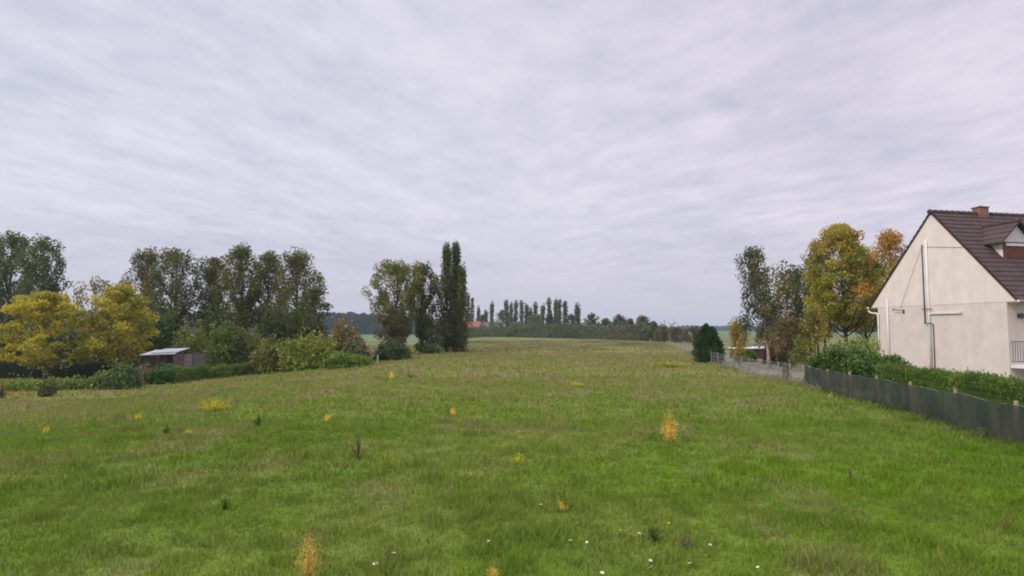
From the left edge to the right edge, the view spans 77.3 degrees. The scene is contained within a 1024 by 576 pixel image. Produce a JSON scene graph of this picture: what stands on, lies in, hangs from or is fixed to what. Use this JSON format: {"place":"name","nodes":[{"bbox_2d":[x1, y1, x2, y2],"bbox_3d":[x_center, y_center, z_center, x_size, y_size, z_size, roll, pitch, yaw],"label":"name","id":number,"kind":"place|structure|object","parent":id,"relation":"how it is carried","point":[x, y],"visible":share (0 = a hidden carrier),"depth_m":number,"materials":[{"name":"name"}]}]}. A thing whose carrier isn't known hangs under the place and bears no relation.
{"place":"outdoors","nodes":[
{"label":"outdoors","id":0,"kind":"place"},
{"bbox_2d":[0,328,1023,575],"bbox_3d":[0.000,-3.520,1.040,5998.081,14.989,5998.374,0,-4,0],"label":"ground","id":1,"kind":"structure","parent":0,"point":[450,558],"depth_m":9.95,"materials":[{"name":"green plant"}]},
{"bbox_2d":[0,230,40,334],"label":"poplar tree","id":2,"kind":"object","parent":1,"relation":"on","point":[12,240],"visible":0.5,"depth_m":59.80,"materials":[{"name":"green plant"}]},
{"bbox_2d":[0,319,41,356],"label":"bush","id":3,"kind":"object","parent":1,"relation":"on","point":[3,345],"visible":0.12,"depth_m":52.37,"materials":[{"name":"green plant"}]},
{"bbox_2d":[2,373,47,390],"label":"field edge shrub","id":4,"kind":"object","parent":1,"relation":"on","point":[22,384],"visible":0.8,"depth_m":38.59,"materials":[{"name":"green plant"}]},
{"bbox_2d":[13,233,72,334],"bbox_3d":[-42.571,1.295,58.053,4.432,12.550,4.509,-3,-5,38],"label":"poplar tree","id":5,"kind":"object","parent":1,"relation":"on","point":[43,247],"visible":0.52,"depth_m":57.77,"materials":[{"name":"green plant"}]},
{"bbox_2d":[36,373,56,396],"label":"field edge shrub","id":6,"kind":"object","parent":1,"relation":"on","point":[46,388],"visible":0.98,"depth_m":35.58,"materials":[{"name":"green plant"}]},
{"bbox_2d":[0,290,111,379],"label":"yellow tree","id":7,"kind":"object","parent":1,"relation":"on","point":[46,302],"visible":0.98,"depth_m":43.65,"materials":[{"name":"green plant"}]},
{"bbox_2d":[30,319,88,360],"bbox_3d":[-38.582,4.541,54.840,5.946,5.710,3.230,0,-4,0],"label":"bush","id":8,"kind":"object","parent":1,"relation":"on","point":[63,340],"visible":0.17,"depth_m":54.28,"materials":[{"name":"green plant"}]},
{"bbox_2d":[0,356,136,378],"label":"hedge","id":9,"kind":"object","parent":1,"relation":"on","point":[87,370],"visible":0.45,"depth_m":48.19,"materials":[{"name":"green plant"}]},
{"bbox_2d":[51,373,94,389],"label":"field edge shrub","id":10,"kind":"object","parent":1,"relation":"on","point":[79,383],"visible":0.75,"depth_m":39.37,"materials":[{"name":"green plant"}]},
{"bbox_2d":[69,275,116,360],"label":"thin tree","id":11,"kind":"object","parent":1,"relation":"on","point":[94,290],"visible":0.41,"depth_m":51.45,"materials":[{"name":"green plant"}]},
{"bbox_2d":[87,364,122,389],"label":"field edge shrub","id":12,"kind":"object","parent":1,"relation":"on","point":[99,381],"visible":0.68,"depth_m":39.78,"materials":[{"name":"green plant"}]},
{"bbox_2d":[74,282,160,367],"bbox_3d":[-28.320,3.157,46.141,5.260,7.299,5.502,-2,-4,32],"label":"yellow tree","id":13,"kind":"object","parent":1,"relation":"on","point":[123,296],"visible":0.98,"depth_m":45.68,"materials":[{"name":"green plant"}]},
{"bbox_2d":[100,318,138,366],"bbox_3d":[-35.276,4.685,57.855,4.179,5.687,3.276,0,-4,0],"label":"bush","id":14,"kind":"object","parent":1,"relation":"on","point":[109,339],"visible":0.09,"depth_m":57.20,"materials":[{"name":"green plant"}]},
{"bbox_2d":[107,358,142,389],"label":"field edge shrub","id":15,"kind":"object","parent":1,"relation":"on","point":[129,377],"visible":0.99,"depth_m":39.92,"materials":[{"name":"green plant"}]},
{"bbox_2d":[119,245,167,323],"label":"poplar tree","id":16,"kind":"object","parent":1,"relation":"on","point":[149,259],"visible":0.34,"depth_m":63.69,"materials":[{"name":"green plant"}]},
{"bbox_2d":[135,362,152,384],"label":"field edge shrub","id":17,"kind":"object","parent":1,"relation":"on","point":[142,371],"visible":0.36,"depth_m":43.20,"materials":[{"name":"brown plant"}]},
{"bbox_2d":[128,289,178,368],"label":"tree","id":18,"kind":"object","parent":1,"relation":"on","point":[161,340],"visible":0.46,"depth_m":55.32,"materials":[{"name":"green plant"}]},
{"bbox_2d":[143,361,177,384],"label":"field edge shrub","id":19,"kind":"object","parent":1,"relation":"on","point":[160,376],"visible":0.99,"depth_m":43.42,"materials":[{"name":"green plant"}]},
{"bbox_2d":[140,348,205,370],"bbox_3d":[-26.450,5.835,50.027,4.100,2.284,2.400,0,-4,0],"label":"garden shelter","id":20,"kind":"object","parent":1,"relation":"on","point":[175,357],"visible":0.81,"depth_m":49.28,"materials":[{"name":"paint"}]},
{"bbox_2d":[140,246,206,339],"bbox_3d":[-32.845,1.873,62.308,5.403,11.994,5.410,0,-4,0],"label":"poplar tree","id":21,"kind":"object","parent":1,"relation":"on","point":[175,259],"visible":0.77,"depth_m":61.62,"materials":[{"name":"green plant"}]},
{"bbox_2d":[10,310,358,334],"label":"distant wood","id":22,"kind":"object","parent":1,"relation":"on","point":[348,317],"visible":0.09,"depth_m":474.84,"materials":[{"name":"green plant"}]},
{"bbox_2d":[166,316,209,362],"bbox_3d":[-27.575,4.864,54.675,3.901,4.982,3.114,0,-4,0],"label":"bush","id":23,"kind":"object","parent":1,"relation":"on","point":[197,344],"visible":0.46,"depth_m":54.41,"materials":[{"name":"green plant"}]},
{"bbox_2d":[166,363,210,381],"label":"hedge","id":24,"kind":"object","parent":1,"relation":"on","point":[187,373],"visible":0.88,"depth_m":46.02,"materials":[{"name":"green plant"}]},
{"bbox_2d":[189,255,232,335],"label":"poplar tree","id":25,"kind":"object","parent":1,"relation":"on","point":[214,266],"visible":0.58,"depth_m":64.74,"materials":[{"name":"green plant"}]},
{"bbox_2d":[197,398,231,410],"bbox_3d":[-9.478,3.708,20.330,1.114,0.444,0.955,-1,-4,16],"label":"yellow flower patch","id":26,"kind":"object","parent":1,"relation":"on","point":[213,406],"visible":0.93,"depth_m":20.29,"materials":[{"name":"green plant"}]},
{"bbox_2d":[196,289,243,362],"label":"tree","id":27,"kind":"object","parent":1,"relation":"on","point":[218,321],"visible":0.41,"depth_m":57.57,"materials":[{"name":"green plant"}]},
{"bbox_2d":[204,363,238,378],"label":"hedge","id":28,"kind":"object","parent":1,"relation":"on","point":[216,371],"visible":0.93,"depth_m":48.65,"materials":[{"name":"green plant"}]},
{"bbox_2d":[202,310,242,367],"bbox_3d":[-23.864,4.537,52.884,3.390,5.374,3.220,0,-4,0],"label":"bush","id":29,"kind":"object","parent":1,"relation":"on","point":[222,349],"visible":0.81,"depth_m":52.20,"materials":[{"name":"green plant"}]},
{"bbox_2d":[209,242,268,344],"bbox_3d":[-26.421,1.650,61.920,4.772,12.384,4.920,-4,-5,44],"label":"poplar tree","id":30,"kind":"object","parent":1,"relation":"on","point":[242,303],"visible":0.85,"depth_m":61.65,"materials":[{"name":"green plant"}]},
{"bbox_2d":[231,361,256,375],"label":"hedge","id":31,"kind":"object","parent":1,"relation":"on","point":[244,368],"visible":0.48,"depth_m":50.20,"materials":[{"name":"green plant"}]},
{"bbox_2d":[234,319,262,362],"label":"bush","id":32,"kind":"object","parent":1,"relation":"on","point":[251,346],"visible":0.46,"depth_m":53.09,"materials":[{"name":"green plant"}]},
{"bbox_2d":[247,333,285,373],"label":"bush","id":33,"kind":"object","parent":1,"relation":"on","point":[268,359],"visible":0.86,"depth_m":49.97,"materials":[{"name":"green plant"}]},
{"bbox_2d":[251,249,290,336],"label":"poplar tree","id":34,"kind":"object","parent":1,"relation":"on","point":[272,258],"visible":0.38,"depth_m":64.71,"materials":[{"name":"green plant"}]},
{"bbox_2d":[254,275,294,350],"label":"tree","id":35,"kind":"object","parent":1,"relation":"on","point":[280,331],"visible":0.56,"depth_m":56.47,"materials":[{"name":"green plant"}]},
{"bbox_2d":[265,246,328,339],"bbox_3d":[-20.591,1.851,61.989,5.685,11.770,5.627,0,-4,0],"label":"poplar tree","id":36,"kind":"object","parent":1,"relation":"on","point":[295,260],"visible":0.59,"depth_m":61.41,"materials":[{"name":"green plant"}]},
{"bbox_2d":[275,325,337,370],"bbox_3d":[-15.747,4.681,49.856,4.901,3.631,3.311,0,-4,0],"label":"bush","id":37,"kind":"object","parent":1,"relation":"on","point":[309,356],"visible":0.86,"depth_m":49.10,"materials":[{"name":"green plant"}]},
{"bbox_2d":[283,294,329,354],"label":"tree","id":38,"kind":"object","parent":1,"relation":"on","point":[294,332],"visible":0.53,"depth_m":55.42,"materials":[{"name":"green plant"}]},
{"bbox_2d":[292,526,324,575],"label":"feathery weed","id":39,"kind":"object","parent":1,"relation":"on","point":[307,564],"visible":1,"depth_m":6.42,"materials":[{"name":"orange plant"}]},
{"bbox_2d":[296,284,333,340],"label":"tree","id":40,"kind":"object","parent":1,"relation":"on","point":[314,295],"visible":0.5,"depth_m":56.85,"materials":[{"name":"green plant"}]},
{"bbox_2d":[325,314,364,351],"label":"bush","id":41,"kind":"object","parent":1,"relation":"on","point":[338,327],"visible":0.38,"depth_m":53.15,"materials":[{"name":"brown plant"}]},
{"bbox_2d":[319,350,373,368],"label":"round shrub","id":42,"kind":"object","parent":1,"relation":"on","point":[339,360],"visible":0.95,"depth_m":45.05,"materials":[{"name":"green plant"}]},
{"bbox_2d":[342,334,370,359],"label":"bush","id":43,"kind":"object","parent":1,"relation":"on","point":[356,346],"visible":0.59,"depth_m":49.19,"materials":[{"name":"green plant"}]},
{"bbox_2d":[349,435,368,458],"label":"stalky weed","id":44,"kind":"object","parent":1,"relation":"on","point":[358,447],"visible":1,"depth_m":12.15,"materials":[{"name":"brown plant"}]},
{"bbox_2d":[380,451,398,467],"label":"feathery weed","id":45,"kind":"object","parent":1,"relation":"on","point":[390,464],"visible":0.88,"depth_m":11.50,"materials":[{"name":"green plant"}]},
{"bbox_2d":[370,340,412,360],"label":"round shrub","id":46,"kind":"object","parent":1,"relation":"on","point":[397,350],"visible":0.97,"depth_m":54.03,"materials":[{"name":"green plant"}]},
{"bbox_2d":[361,258,425,339],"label":"poplar tree","id":47,"kind":"object","parent":1,"relation":"on","point":[383,301],"visible":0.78,"depth_m":68.79,"materials":[{"name":"green plant"}]},
{"bbox_2d":[374,308,412,348],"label":"tree","id":48,"kind":"object","parent":1,"relation":"on","point":[397,318],"visible":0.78,"depth_m":67.25,"materials":[{"name":"green plant"}]},
{"bbox_2d":[355,312,456,334],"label":"distant wood","id":49,"kind":"object","parent":1,"relation":"on","point":[367,324],"visible":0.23,"depth_m":483.85,"materials":[{"name":"green plant"}]},
{"bbox_2d":[407,260,439,352],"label":"poplar tree","id":50,"kind":"object","parent":1,"relation":"on","point":[424,304],"visible":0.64,"depth_m":71.52,"materials":[{"name":"green plant"}]},
{"bbox_2d":[413,314,443,351],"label":"tree","id":51,"kind":"object","parent":1,"relation":"on","point":[427,326],"visible":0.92,"depth_m":69.38,"materials":[{"name":"green plant"}]},
{"bbox_2d":[420,343,439,353],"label":"round shrub","id":52,"kind":"object","parent":1,"relation":"on","point":[429,349],"visible":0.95,"depth_m":66.22,"materials":[{"name":"green plant"}]},
{"bbox_2d":[434,242,457,351],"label":"pointed poplar","id":53,"kind":"object","parent":1,"relation":"on","point":[446,294],"visible":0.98,"depth_m":71.26,"materials":[{"name":"green plant"}]},
{"bbox_2d":[445,239,463,351],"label":"pointed poplar","id":54,"kind":"object","parent":1,"relation":"on","point":[455,253],"visible":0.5,"depth_m":72.59,"materials":[{"name":"green plant"}]},
{"bbox_2d":[450,262,472,351],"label":"pointed poplar","id":55,"kind":"object","parent":1,"relation":"on","point":[462,306],"visible":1,"depth_m":70.68,"materials":[{"name":"green plant"}]},
{"bbox_2d":[465,325,515,338],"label":"hedge","id":56,"kind":"object","parent":1,"relation":"on","point":[477,332],"visible":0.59,"depth_m":217.67,"materials":[{"name":"green plant"}]},
{"bbox_2d":[489,301,494,329],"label":"poplar","id":57,"kind":"object","parent":1,"relation":"on","point":[491,312],"visible":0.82,"depth_m":235.41,"materials":[{"name":"green plant"}]},
{"bbox_2d":[492,309,510,329],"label":"tree","id":58,"kind":"object","parent":1,"relation":"on","point":[501,313],"visible":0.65,"depth_m":225.60,"materials":[{"name":"green plant"}]},
{"bbox_2d":[519,300,524,328],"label":"poplar","id":59,"kind":"object","parent":1,"relation":"on","point":[522,312],"visible":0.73,"depth_m":226.13,"materials":[{"name":"green plant"}]},
{"bbox_2d":[527,313,542,326],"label":"tree","id":60,"kind":"object","parent":1,"relation":"on","point":[537,318],"visible":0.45,"depth_m":208.85,"materials":[{"name":"green plant"}]},
{"bbox_2d":[511,321,580,338],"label":"hedge","id":61,"kind":"object","parent":1,"relation":"on","point":[557,330],"visible":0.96,"depth_m":191.62,"materials":[{"name":"green plant"}]},
{"bbox_2d":[552,297,558,322],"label":"poplar","id":62,"kind":"object","parent":1,"relation":"on","point":[555,307],"visible":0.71,"depth_m":200.48,"materials":[{"name":"green plant"}]},
{"bbox_2d":[556,299,562,326],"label":"poplar","id":63,"kind":"object","parent":1,"relation":"on","point":[559,313],"visible":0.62,"depth_m":197.88,"materials":[{"name":"green plant"}]},
{"bbox_2d":[555,482,569,510],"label":"feathery weed","id":64,"kind":"object","parent":1,"relation":"on","point":[564,500],"visible":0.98,"depth_m":8.83,"materials":[{"name":"green plant"}]},
{"bbox_2d":[561,301,567,324],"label":"poplar","id":65,"kind":"object","parent":1,"relation":"on","point":[565,312],"visible":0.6,"depth_m":195.03,"materials":[{"name":"green plant"}]},
{"bbox_2d":[563,313,576,330],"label":"tree","id":66,"kind":"object","parent":1,"relation":"on","point":[570,317],"visible":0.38,"depth_m":186.01,"materials":[{"name":"green plant"}]},
{"bbox_2d":[574,301,581,332],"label":"poplar","id":67,"kind":"object","parent":1,"relation":"on","point":[577,313],"visible":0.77,"depth_m":183.42,"materials":[{"name":"green plant"}]},
{"bbox_2d":[582,312,601,328],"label":"tree","id":68,"kind":"object","parent":1,"relation":"on","point":[591,318],"visible":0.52,"depth_m":175.38,"materials":[{"name":"green plant"}]},
{"bbox_2d":[570,322,656,340],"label":"hedge","id":69,"kind":"object","parent":1,"relation":"on","point":[621,332],"visible":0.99,"depth_m":156.41,"materials":[{"name":"green plant"}]},
{"bbox_2d":[610,314,626,328],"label":"tree","id":70,"kind":"object","parent":1,"relation":"on","point":[618,319],"visible":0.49,"depth_m":162.13,"materials":[{"name":"green plant"}]},
{"bbox_2d":[633,314,650,330],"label":"tree","id":71,"kind":"object","parent":1,"relation":"on","point":[642,319],"visible":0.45,"depth_m":149.58,"materials":[{"name":"green plant"}]},
{"bbox_2d":[644,321,658,340],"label":"tree","id":72,"kind":"object","parent":1,"relation":"on","point":[651,330],"visible":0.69,"depth_m":142.40,"materials":[{"name":"green plant"}]},
{"bbox_2d":[640,523,664,541],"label":"green tuft","id":73,"kind":"object","parent":1,"relation":"on","point":[654,538],"visible":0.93,"depth_m":7.60,"materials":[{"name":"green plant"}]},
{"bbox_2d":[653,324,670,341],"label":"tree","id":74,"kind":"object","parent":1,"relation":"on","point":[661,335],"visible":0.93,"depth_m":135.14,"materials":[{"name":"green plant"}]},
{"bbox_2d":[659,410,680,441],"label":"feathery weed","id":75,"kind":"object","parent":1,"relation":"on","point":[669,431],"visible":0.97,"depth_m":14.22,"materials":[{"name":"yellow plant"}]},
{"bbox_2d":[649,361,695,366],"bbox_3d":[10.838,5.051,42.709,2.877,0.500,2.781,2,-4,-32],"label":"yellow flower patch","id":76,"kind":"object","parent":1,"relation":"on","point":[668,364],"visible":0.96,"depth_m":42.36,"materials":[{"name":"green plant"}]},
{"bbox_2d":[667,326,689,342],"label":"tree","id":77,"kind":"object","parent":1,"relation":"on","point":[674,332],"visible":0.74,"depth_m":126.85,"materials":[{"name":"green plant"}]},
{"bbox_2d":[679,325,699,342],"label":"tree","id":78,"kind":"object","parent":1,"relation":"on","point":[694,330],"visible":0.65,"depth_m":117.79,"materials":[{"name":"green plant"}]},
{"bbox_2d":[690,323,728,362],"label":"conifer","id":79,"kind":"object","parent":1,"relation":"on","point":[707,335],"visible":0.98,"depth_m":47.77,"materials":[{"name":"green plant"}]},
{"bbox_2d":[678,325,760,330],"bbox_3d":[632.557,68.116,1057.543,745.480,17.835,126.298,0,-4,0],"label":"distant wood","id":80,"kind":"object","parent":1,"relation":"on","point":[721,328],"visible":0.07,"depth_m":1010.01,"materials":[{"name":"green plant"}]},
{"bbox_2d":[711,351,758,372],"bbox_3d":[14.049,4.760,40.953,0.062,1.032,11.971,0,-4,5],"label":"garden fence","id":81,"kind":"object","parent":1,"relation":"on","point":[733,361],"visible":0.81,"depth_m":40.45,"materials":[{"name":"grey metal"}]},
{"bbox_2d":[727,316,749,365],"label":"tree","id":82,"kind":"object","parent":1,"relation":"on","point":[739,349],"visible":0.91,"depth_m":44.81,"materials":[{"name":"yellow plant"}]},
{"bbox_2d":[728,347,763,358],"bbox_3d":[20.720,5.663,55.750,3.100,1.070,2.000,0,-4,0],"label":"garden hut","id":83,"kind":"object","parent":1,"relation":"on","point":[758,351],"visible":0.3,"depth_m":54.87,"materials":[{"name":"paint"}]},
{"bbox_2d":[734,349,759,361],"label":"garden shrub","id":84,"kind":"object","parent":1,"relation":"on","point":[752,354],"visible":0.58,"depth_m":49.37,"materials":[{"name":"green plant"}]},
{"bbox_2d":[734,244,789,367],"bbox_3d":[16.299,1.244,41.941,3.400,8.177,3.209,0,-4,0],"label":"birch tree","id":85,"kind":"object","parent":1,"relation":"on","point":[755,280],"visible":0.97,"depth_m":41.78,"materials":[{"name":"green plant"}]},
{"bbox_2d":[761,347,776,363],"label":"garden shrub","id":86,"kind":"object","parent":1,"relation":"on","point":[773,358],"visible":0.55,"depth_m":46.54,"materials":[{"name":"green plant"}]},
{"bbox_2d":[758,359,804,380],"bbox_3d":[13.157,4.126,31.549,0.064,1.089,7.001,0,-4,5],"label":"wire fence","id":87,"kind":"object","parent":1,"relation":"on","point":[789,364],"visible":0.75,"depth_m":30.04,"materials":[{"name":"grey metal"}]},
{"bbox_2d":[776,344,796,365],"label":"garden shrub","id":88,"kind":"object","parent":1,"relation":"on","point":[781,359],"visible":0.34,"depth_m":43.56,"materials":[{"name":"green plant"}]},
{"bbox_2d":[768,312,806,369],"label":"ornamental tree","id":89,"kind":"object","parent":1,"relation":"on","point":[789,324],"visible":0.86,"depth_m":39.76,"materials":[{"name":"brown plant"}]},
{"bbox_2d":[768,260,834,361],"bbox_3d":[22.331,1.755,49.893,6.016,8.180,6.094,0,-4,0],"label":"bushy tree","id":90,"kind":"object","parent":1,"relation":"on","point":[793,280],"visible":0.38,"depth_m":49.62,"materials":[{"name":"green plant"}]},
{"bbox_2d":[787,334,817,366],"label":"tree","id":91,"kind":"object","parent":1,"relation":"on","point":[803,348],"visible":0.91,"depth_m":37.68,"materials":[{"name":"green plant"}]},
{"bbox_2d":[798,302,828,354],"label":"young tree","id":92,"kind":"object","parent":1,"relation":"on","point":[813,314],"visible":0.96,"depth_m":38.82,"materials":[{"name":"yellow plant"}]},
{"bbox_2d":[800,241,829,352],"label":"slim tree","id":93,"kind":"object","parent":1,"relation":"on","point":[810,254],"visible":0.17,"depth_m":47.07,"materials":[{"name":"green plant"}]},
{"bbox_2d":[805,347,844,380],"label":"laurel shrub","id":94,"kind":"object","parent":1,"relation":"on","point":[821,360],"visible":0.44,"depth_m":27.89,"materials":[{"name":"green plant"}]},
{"bbox_2d":[799,284,850,347],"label":"maple tree","id":95,"kind":"object","parent":1,"relation":"on","point":[828,334],"visible":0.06,"depth_m":48.79,"materials":[{"name":"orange plant"}]},
{"bbox_2d":[801,222,888,341],"bbox_3d":[22.107,0.467,43.188,5.173,9.889,5.841,1,-4,-18],"label":"maple tree","id":96,"kind":"object","parent":1,"relation":"on","point":[842,239],"visible":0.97,"depth_m":42.34,"materials":[{"name":"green plant"}]},
{"bbox_2d":[821,333,881,360],"bbox_3d":[16.800,3.419,31.821,3.245,2.365,2.893,-1,-4,16],"label":"laurel shrub","id":97,"kind":"object","parent":1,"relation":"on","point":[873,351],"visible":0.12,"depth_m":31.48,"materials":[{"name":"green plant"}]},
{"bbox_2d":[827,340,876,374],"bbox_3d":[14.879,3.333,28.072,2.302,2.100,2.277,0,-4,0],"label":"laurel shrub","id":98,"kind":"object","parent":1,"relation":"on","point":[856,352],"visible":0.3,"depth_m":27.72,"materials":[{"name":"green plant"}]},
{"bbox_2d":[844,258,885,341],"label":"maple tree","id":99,"kind":"object","parent":1,"relation":"on","point":[873,327],"visible":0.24,"depth_m":45.52,"materials":[{"name":"orange plant"}]},
{"bbox_2d":[842,350,910,377],"bbox_3d":[15.434,3.453,26.975,3.016,1.710,2.515,0,-4,0],"label":"laurel shrub","id":100,"kind":"object","parent":1,"relation":"on","point":[865,368],"visible":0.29,"depth_m":26.71,"materials":[{"name":"green plant"}]},
{"bbox_2d":[865,228,907,334],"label":"maple tree","id":101,"kind":"object","parent":1,"relation":"on","point":[889,240],"visible":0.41,"depth_m":51.91,"materials":[{"name":"orange plant"}]},
{"bbox_2d":[873,353,908,381],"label":"laurel shrub","id":102,"kind":"object","parent":1,"relation":"on","point":[894,358],"visible":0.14,"depth_m":25.70,"materials":[{"name":"green plant"}]},
{"bbox_2d":[805,366,1023,446],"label":"windbreak fence","id":103,"kind":"object","parent":1,"relation":"on","point":[1003,419],"visible":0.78,"depth_m":17.02,"materials":[{"name":"grey fabric"}]},
{"bbox_2d":[867,206,1023,380],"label":"house","id":104,"kind":"structure","parent":1,"relation":"on","point":[950,295],"depth_m":32.91,"materials":[{"name":"paint"}]},
{"bbox_2d":[873,361,1023,406],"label":"hedge","id":105,"kind":"object","parent":1,"relation":"on","point":[1009,390],"visible":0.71,"depth_m":17.15,"materials":[{"name":"green plant"}]},
{"bbox_2d":[0,0,1023,327],"label":"sky","id":106,"kind":"structure","parent":0,"point":[612,158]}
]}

